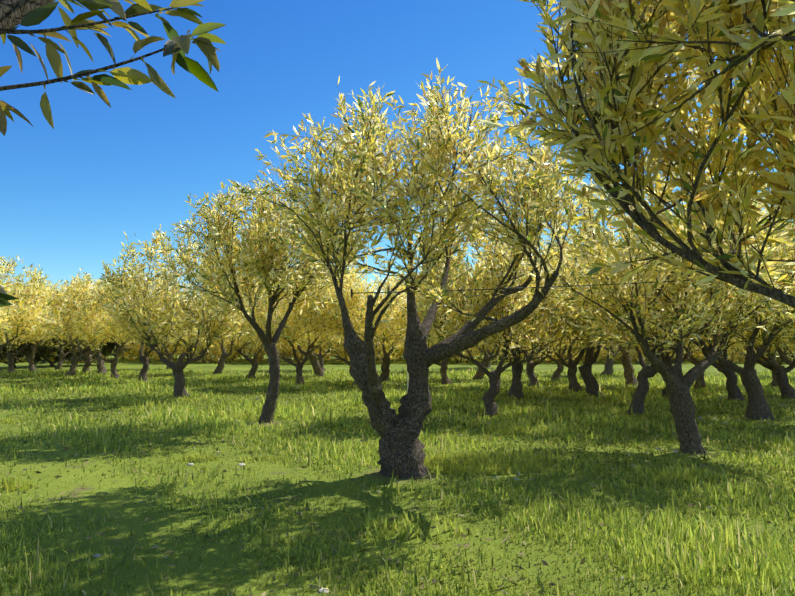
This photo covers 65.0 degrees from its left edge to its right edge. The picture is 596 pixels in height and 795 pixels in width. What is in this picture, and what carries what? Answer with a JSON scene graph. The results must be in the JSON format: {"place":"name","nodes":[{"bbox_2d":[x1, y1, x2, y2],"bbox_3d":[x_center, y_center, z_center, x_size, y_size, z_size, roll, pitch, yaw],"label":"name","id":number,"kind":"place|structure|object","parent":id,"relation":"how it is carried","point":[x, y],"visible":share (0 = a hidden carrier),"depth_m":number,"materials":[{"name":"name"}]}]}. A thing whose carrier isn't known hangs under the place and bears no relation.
{"place":"outdoors","nodes":[
{"label":"outdoors","id":0,"kind":"place"},
{"bbox_2d":[0,0,225,306],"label":"almond tree","id":1,"kind":"object","parent":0,"point":[176,46],"depth_m":1.51,"materials":[{"name":"green plant"}]},
{"bbox_2d":[0,352,794,595],"bbox_3d":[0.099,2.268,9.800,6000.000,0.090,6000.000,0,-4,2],"label":"ground","id":2,"kind":"structure","parent":0,"point":[213,562],"depth_m":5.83,"materials":[{"name":"green plant"}]},
{"bbox_2d":[0,261,24,341],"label":"almond tree","id":3,"kind":"object","parent":2,"relation":"on","point":[6,313],"visible":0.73,"depth_m":20.53,"materials":[{"name":"plant"}]},
{"bbox_2d":[0,335,53,367],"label":"scrub","id":4,"kind":"object","parent":2,"relation":"on","point":[23,351],"depth_m":38.51,"materials":[{"name":"green plant"}]},
{"bbox_2d":[0,289,57,372],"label":"almond tree","id":5,"kind":"object","parent":2,"relation":"on","point":[40,332],"depth_m":31.88,"materials":[{"name":"plant"}]},
{"bbox_2d":[0,255,61,351],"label":"almond tree","id":6,"kind":"object","parent":2,"relation":"on","point":[38,291],"depth_m":25.72,"materials":[{"name":"yellow plant"}]},
{"bbox_2d":[8,278,69,371],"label":"almond tree","id":7,"kind":"object","parent":2,"relation":"on","point":[31,356],"depth_m":34.18,"materials":[{"name":"plant"}]},
{"bbox_2d":[21,334,92,366],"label":"scrub","id":8,"kind":"object","parent":2,"relation":"on","point":[67,349],"depth_m":40.70,"materials":[{"name":"green plant"}]},
{"bbox_2d":[38,280,83,369],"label":"almond tree","id":9,"kind":"object","parent":2,"relation":"on","point":[62,355],"depth_m":36.79,"materials":[{"name":"plant"}]},
{"bbox_2d":[19,268,109,375],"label":"almond tree","id":10,"kind":"object","parent":2,"relation":"on","point":[64,303],"depth_m":29.88,"materials":[{"name":"yellow plant"}]},
{"bbox_2d":[54,272,118,371],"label":"almond tree","id":11,"kind":"object","parent":2,"relation":"on","point":[88,357],"depth_m":33.16,"materials":[{"name":"plant"}]},
{"bbox_2d":[50,331,130,364],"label":"scrub","id":12,"kind":"object","parent":2,"relation":"on","point":[107,347],"depth_m":43.57,"materials":[{"name":"plant"}]},
{"bbox_2d":[59,281,131,373],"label":"almond tree","id":13,"kind":"object","parent":2,"relation":"on","point":[100,364],"depth_m":31.84,"materials":[{"name":"plant"}]},
{"bbox_2d":[70,341,135,362],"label":"almond tree","id":14,"kind":"object","parent":2,"relation":"on","point":[108,355],"depth_m":49.77,"materials":[{"name":"plant"}]},
{"bbox_2d":[70,280,152,378],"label":"almond tree","id":15,"kind":"object","parent":2,"relation":"on","point":[82,317],"depth_m":26.93,"materials":[{"name":"yellow plant"}]},
{"bbox_2d":[92,271,200,382],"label":"almond tree","id":16,"kind":"object","parent":2,"relation":"on","point":[118,320],"depth_m":24.20,"materials":[{"name":"yellow plant"}]},
{"bbox_2d":[120,345,177,360],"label":"almond tree","id":17,"kind":"object","parent":2,"relation":"on","point":[126,354],"depth_m":55.93,"materials":[{"name":"plant"}]},
{"bbox_2d":[122,335,182,361],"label":"almond tree","id":18,"kind":"object","parent":2,"relation":"on","point":[170,348],"depth_m":51.86,"materials":[{"name":"plant"}]},
{"bbox_2d":[159,342,188,359],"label":"almond tree","id":19,"kind":"object","parent":2,"relation":"on","point":[180,351],"depth_m":57.63,"materials":[{"name":"plant"}]},
{"bbox_2d":[152,307,197,368],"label":"almond tree","id":20,"kind":"object","parent":2,"relation":"on","point":[169,356],"depth_m":37.82,"materials":[{"name":"plant"}]},
{"bbox_2d":[98,224,259,397],"bbox_3d":[-6.191,0.451,18.231,4.576,5.207,4.637,-4,-6,42],"label":"almond tree","id":21,"kind":"object","parent":2,"relation":"on","point":[158,299],"depth_m":17.78,"materials":[{"name":"plant"}]},
{"bbox_2d":[157,330,218,361],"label":"almond tree","id":22,"kind":"object","parent":2,"relation":"on","point":[184,346],"depth_m":50.27,"materials":[{"name":"yellow plant"}]},
{"bbox_2d":[181,290,254,373],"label":"almond tree","id":23,"kind":"object","parent":2,"relation":"on","point":[221,363],"depth_m":31.46,"materials":[{"name":"plant"}]},
{"bbox_2d":[178,329,258,362],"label":"almond tree","id":24,"kind":"object","parent":2,"relation":"on","point":[199,348],"depth_m":49.81,"materials":[{"name":"plant"}]},
{"bbox_2d":[218,273,301,379],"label":"almond tree","id":25,"kind":"object","parent":2,"relation":"on","point":[247,328],"depth_m":26.19,"materials":[{"name":"plant"}]},
{"bbox_2d":[157,178,367,422],"bbox_3d":[-2.633,0.120,12.391,4.161,4.843,4.110,0,-4,2],"label":"almond tree","id":26,"kind":"object","parent":2,"relation":"on","point":[246,260],"depth_m":11.67,"materials":[{"name":"yellow plant"}]},
{"bbox_2d":[242,332,291,362],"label":"almond tree","id":27,"kind":"object","parent":2,"relation":"on","point":[252,350],"depth_m":48.69,"materials":[{"name":"plant"}]},
{"bbox_2d":[253,312,303,360],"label":"almond tree","id":28,"kind":"object","parent":2,"relation":"on","point":[278,353],"depth_m":53.72,"materials":[{"name":"plant"}]},
{"bbox_2d":[244,267,351,385],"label":"almond tree","id":29,"kind":"object","parent":2,"relation":"on","point":[294,318],"depth_m":22.53,"materials":[{"name":"yellow plant"}]},
{"bbox_2d":[276,327,339,362],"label":"almond tree","id":30,"kind":"object","parent":2,"relation":"on","point":[303,346],"depth_m":48.54,"materials":[{"name":"plant"}]},
{"bbox_2d":[285,348,331,360],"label":"almond tree","id":31,"kind":"object","parent":2,"relation":"on","point":[303,356],"depth_m":53.27,"materials":[{"name":"plant"}]},
{"bbox_2d":[300,331,343,369],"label":"almond tree","id":32,"kind":"object","parent":2,"relation":"on","point":[320,356],"depth_m":35.98,"materials":[{"name":"plant"}]},
{"bbox_2d":[292,270,359,375],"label":"almond tree","id":33,"kind":"object","parent":2,"relation":"on","point":[316,366],"depth_m":28.81,"materials":[{"name":"plant"}]},
{"bbox_2d":[320,336,379,362],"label":"almond tree","id":34,"kind":"object","parent":2,"relation":"on","point":[341,352],"depth_m":47.93,"materials":[{"name":"plant"}]},
{"bbox_2d":[298,259,406,385],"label":"almond tree","id":35,"kind":"object","parent":2,"relation":"on","point":[359,286],"depth_m":22.33,"materials":[{"name":"plant"}]},
{"bbox_2d":[349,273,406,380],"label":"almond tree","id":36,"kind":"object","parent":2,"relation":"on","point":[398,333],"depth_m":24.90,"materials":[{"name":"plant"}]},
{"bbox_2d":[359,326,404,362],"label":"almond tree","id":37,"kind":"object","parent":2,"relation":"on","point":[380,350],"depth_m":47.48,"materials":[{"name":"plant"}]},
{"bbox_2d":[0,376,768,542],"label":"weed clumps","id":38,"kind":"object","parent":2,"relation":"on","point":[505,464],"visible":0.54,"depth_m":7.61,"materials":[{"name":"green plant"}]},
{"bbox_2d":[0,368,794,595],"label":"weeds","id":39,"kind":"object","parent":2,"relation":"on","point":[398,562],"visible":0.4,"depth_m":6.16,"materials":[{"name":"plant"}]},
{"bbox_2d":[229,57,598,478],"bbox_3d":[0.260,-0.166,7.472,4.053,4.768,3.779,0,-4,2],"label":"almond tree","id":40,"kind":"object","parent":2,"relation":"on","point":[523,196],"depth_m":6.91,"materials":[{"name":"plant"}]},
{"bbox_2d":[351,273,793,297],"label":"wire","id":41,"kind":"object","parent":40,"relation":"attached to","point":[352,293],"visible":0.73,"depth_m":7.78,"materials":[{"name":"black"}]},
{"bbox_2d":[60,375,785,593],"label":"stones","id":42,"kind":"object","parent":2,"relation":"on","point":[320,590],"visible":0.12,"depth_m":7.04,"materials":[{"name":"grey stone"}]},
{"bbox_2d":[395,270,475,383],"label":"almond tree","id":43,"kind":"object","parent":2,"relation":"on","point":[420,313],"depth_m":23.44,"materials":[{"name":"plant"}]},
{"bbox_2d":[452,349,481,360],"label":"almond tree","id":44,"kind":"object","parent":2,"relation":"on","point":[476,354],"depth_m":54.67,"materials":[{"name":"plant"}]},
{"bbox_2d":[452,343,485,362],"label":"almond tree","id":45,"kind":"object","parent":2,"relation":"on","point":[470,350],"depth_m":47.62,"materials":[{"name":"plant"}]},
{"bbox_2d":[466,281,505,378],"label":"almond tree","id":46,"kind":"object","parent":2,"relation":"on","point":[486,359],"depth_m":26.91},
{"bbox_2d":[392,204,583,417],"bbox_3d":[1.909,0.261,13.781,3.971,4.886,3.844,3,-5,-35],"label":"almond tree","id":47,"kind":"object","parent":2,"relation":"on","point":[450,324],"depth_m":13.35,"materials":[{"name":"plant"}]},
{"bbox_2d":[479,335,496,367],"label":"almond tree","id":48,"kind":"object","parent":2,"relation":"on","point":[489,354],"depth_m":39.57,"materials":[{"name":"plant"}]},
{"bbox_2d":[474,337,529,363],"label":"almond tree","id":49,"kind":"object","parent":2,"relation":"on","point":[491,349],"depth_m":47.17,"materials":[{"name":"plant"}]},
{"bbox_2d":[497,347,525,361],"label":"almond tree","id":50,"kind":"object","parent":2,"relation":"on","point":[509,352],"depth_m":53.42,"materials":[{"name":"plant"}]},
{"bbox_2d":[445,237,582,398],"bbox_3d":[3.527,0.496,17.926,4.554,5.093,4.810,2,-4,-22],"label":"almond tree","id":51,"kind":"object","parent":2,"relation":"on","point":[539,319],"depth_m":17.51,"materials":[{"name":"yellow plant"}]},
{"bbox_2d":[470,272,566,387],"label":"almond tree","id":52,"kind":"object","parent":2,"relation":"on","point":[530,366],"depth_m":21.62,"materials":[{"name":"plant"}]},
{"bbox_2d":[522,330,550,360],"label":"almond tree","id":53,"kind":"object","parent":2,"relation":"on","point":[531,351],"depth_m":36.00,"materials":[{"name":"plant"}]},
{"bbox_2d":[521,332,584,362],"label":"almond tree","id":54,"kind":"object","parent":2,"relation":"on","point":[556,357],"depth_m":48.20,"materials":[{"name":"yellow plant"}]},
{"bbox_2d":[530,329,587,380],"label":"almond tree","id":55,"kind":"object","parent":2,"relation":"on","point":[558,371],"depth_m":25.85,"materials":[{"name":"plant"}]},
{"bbox_2d":[524,232,615,391],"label":"almond tree","id":56,"kind":"object","parent":2,"relation":"on","point":[574,384],"depth_m":19.95,"materials":[{"name":"plant"}]},
{"bbox_2d":[571,342,601,360],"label":"almond tree","id":57,"kind":"object","parent":2,"relation":"on","point":[583,355],"depth_m":52.82,"materials":[{"name":"plant"}]},
{"bbox_2d":[528,231,653,396],"bbox_3d":[5.425,0.551,17.805,4.429,5.026,4.216,1,-4,-18],"label":"almond tree","id":58,"kind":"object","parent":2,"relation":"on","point":[589,379],"depth_m":17.75,"materials":[{"name":"plant"}]},
{"bbox_2d":[586,336,619,374],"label":"almond tree","id":59,"kind":"object","parent":2,"relation":"on","point":[608,366],"depth_m":30.71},
{"bbox_2d":[577,338,632,362],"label":"almond tree","id":60,"kind":"object","parent":2,"relation":"on","point":[614,350],"depth_m":48.70,"materials":[{"name":"plant"}]},
{"bbox_2d":[605,336,637,385],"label":"almond tree","id":61,"kind":"object","parent":2,"relation":"on","point":[629,376],"depth_m":22.74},
{"bbox_2d":[540,210,722,415],"bbox_3d":[5.396,0.302,13.883,3.664,4.782,4.134,2,-5,-24],"label":"almond tree","id":62,"kind":"object","parent":2,"relation":"on","point":[594,343],"depth_m":13.77,"materials":[{"name":"plant"}]},
{"bbox_2d":[615,337,657,362],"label":"almond tree","id":63,"kind":"object","parent":2,"relation":"on","point":[641,351],"depth_m":48.60,"materials":[{"name":"plant"}]},
{"bbox_2d":[526,148,794,453],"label":"almond tree","id":64,"kind":"object","parent":2,"relation":"on","point":[698,291],"depth_m":9.02,"materials":[{"name":"plant"}]},
{"bbox_2d":[610,253,714,397],"bbox_3d":[7.514,0.676,18.000,4.095,4.824,4.245,-1,-4,13],"label":"almond tree","id":65,"kind":"object","parent":2,"relation":"on","point":[664,358],"depth_m":17.58,"materials":[{"name":"plant"}]},
{"bbox_2d":[641,336,696,361],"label":"almond tree","id":66,"kind":"object","parent":2,"relation":"on","point":[671,353],"depth_m":48.74,"materials":[{"name":"plant"}]},
{"bbox_2d":[653,327,759,389],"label":"almond tree","id":67,"kind":"object","parent":2,"relation":"on","point":[692,359],"depth_m":20.83,"materials":[{"name":"plant"}]},
{"bbox_2d":[690,336,756,362],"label":"almond tree","id":68,"kind":"object","parent":2,"relation":"on","point":[729,350],"depth_m":48.66,"materials":[{"name":"plant"}]},
{"bbox_2d":[667,193,794,419],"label":"almond tree","id":69,"kind":"object","parent":2,"relation":"on","point":[757,407],"depth_m":12.99,"materials":[{"name":"yellow plant"}]},
{"bbox_2d":[690,232,793,400],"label":"almond tree","id":70,"kind":"object","parent":2,"relation":"on","point":[733,390],"depth_m":16.61,"materials":[{"name":"plant"}]},
{"bbox_2d":[729,340,793,362],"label":"almond tree","id":71,"kind":"object","parent":2,"relation":"on","point":[774,349],"depth_m":48.58,"materials":[{"name":"plant"}]},
{"bbox_2d":[732,328,794,386],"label":"almond tree","id":72,"kind":"object","parent":2,"relation":"on","point":[773,383],"depth_m":22.33,"materials":[{"name":"plant"}]},
{"bbox_2d":[734,259,794,398],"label":"almond tree","id":73,"kind":"object","parent":2,"relation":"on","point":[784,385],"depth_m":17.85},
{"bbox_2d":[756,338,794,358],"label":"almond tree","id":74,"kind":"object","parent":2,"relation":"on","point":[773,351],"depth_m":48.68,"materials":[{"name":"plant"}]},
{"bbox_2d":[758,327,794,367],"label":"almond tree","id":75,"kind":"object","parent":2,"relation":"on","point":[786,360],"depth_m":19.22,"materials":[{"name":"plant"}]},
{"bbox_2d":[0,0,794,297],"label":"sky","id":76,"kind":"structure","parent":0,"point":[70,191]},
{"bbox_2d":[540,345,683,351],"bbox_3d":[4.668,1.060,13.524,3.289,0.200,0.113,1,-4,-7],"label":"wire","id":77,"kind":"object","parent":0,"point":[614,348],"visible":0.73,"depth_m":13.52,"materials":[{"name":"black"}]},
{"bbox_2d":[473,0,794,309],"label":"almond tree","id":78,"kind":"object","parent":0,"point":[646,136],"depth_m":3.30,"materials":[{"name":"plant"}]}
]}

